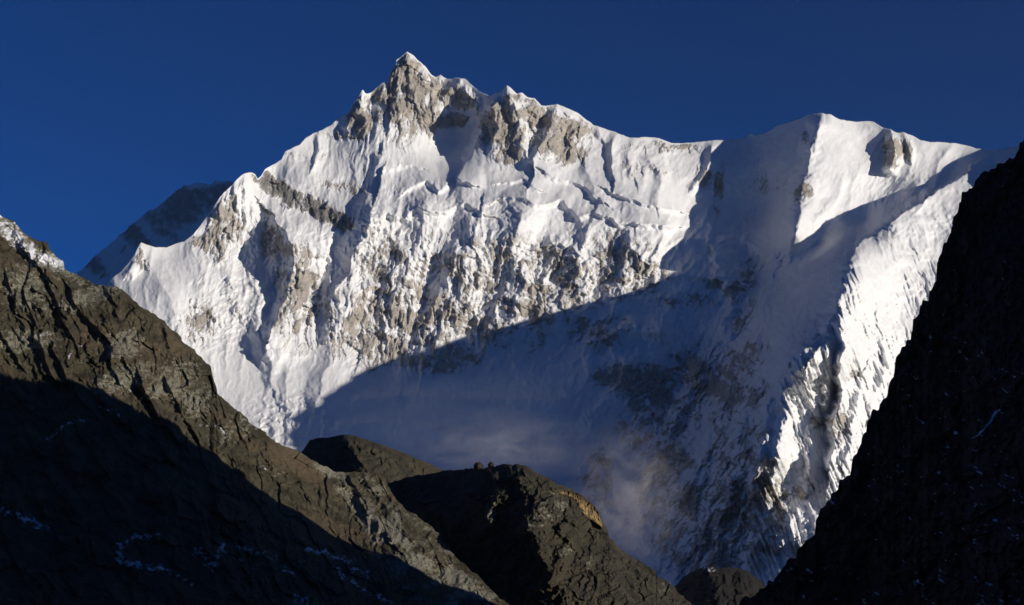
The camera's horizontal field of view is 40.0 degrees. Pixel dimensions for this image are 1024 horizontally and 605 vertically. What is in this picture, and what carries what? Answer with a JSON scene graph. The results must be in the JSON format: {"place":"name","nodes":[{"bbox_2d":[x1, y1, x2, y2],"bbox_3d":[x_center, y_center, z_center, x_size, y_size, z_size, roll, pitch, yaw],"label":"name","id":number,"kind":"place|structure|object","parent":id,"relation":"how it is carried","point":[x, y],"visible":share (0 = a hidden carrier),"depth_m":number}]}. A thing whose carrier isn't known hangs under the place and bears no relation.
{"place":"outdoors","nodes":[
{"label":"outdoors","id":0,"kind":"place"},
{"bbox_2d":[76,180,233,284],"bbox_3d":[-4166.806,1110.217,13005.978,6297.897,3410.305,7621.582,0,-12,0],"label":"back ridge","id":1,"kind":"structure","parent":0,"point":[180,215],"depth_m":11486.19},
{"bbox_2d":[0,215,508,604],"bbox_3d":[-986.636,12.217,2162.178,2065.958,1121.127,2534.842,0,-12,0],"label":"rocky mountainside","id":2,"kind":"structure","parent":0,"point":[142,462],"depth_m":1931.78},
{"bbox_2d":[301,434,442,483],"bbox_3d":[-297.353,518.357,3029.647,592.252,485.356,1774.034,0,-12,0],"label":"knoll","id":3,"kind":"structure","parent":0,"point":[344,453],"depth_m":3084.01},
{"bbox_2d":[0,0,1023,273],"label":"sky","id":4,"kind":"structure","parent":0,"point":[109,108]},
{"bbox_2d":[387,464,691,604],"bbox_3d":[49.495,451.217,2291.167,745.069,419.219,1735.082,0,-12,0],"label":"rocky knoll","id":5,"kind":"structure","parent":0,"point":[515,534],"depth_m":2327.28},
{"bbox_2d":[474,462,483,469],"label":"boulder","id":6,"kind":"object","parent":5,"relation":"on","point":[478,465],"visible":1,"depth_m":2562.96},
{"bbox_2d":[104,52,1018,586],"bbox_3d":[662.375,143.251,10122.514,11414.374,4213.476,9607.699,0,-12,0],"label":"snow mountain","id":7,"kind":"structure","parent":0,"point":[674,364],"depth_m":8660.39},
{"bbox_2d":[674,565,765,604],"bbox_3d":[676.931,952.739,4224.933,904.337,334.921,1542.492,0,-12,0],"label":"valley hill","id":8,"kind":"structure","parent":0,"point":[710,585],"depth_m":4411.78},
{"bbox_2d":[739,140,1023,604],"bbox_3d":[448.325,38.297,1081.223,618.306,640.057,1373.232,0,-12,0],"label":"rocky spur","id":9,"kind":"structure","parent":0,"point":[924,505],"depth_m":1207.75}
]}

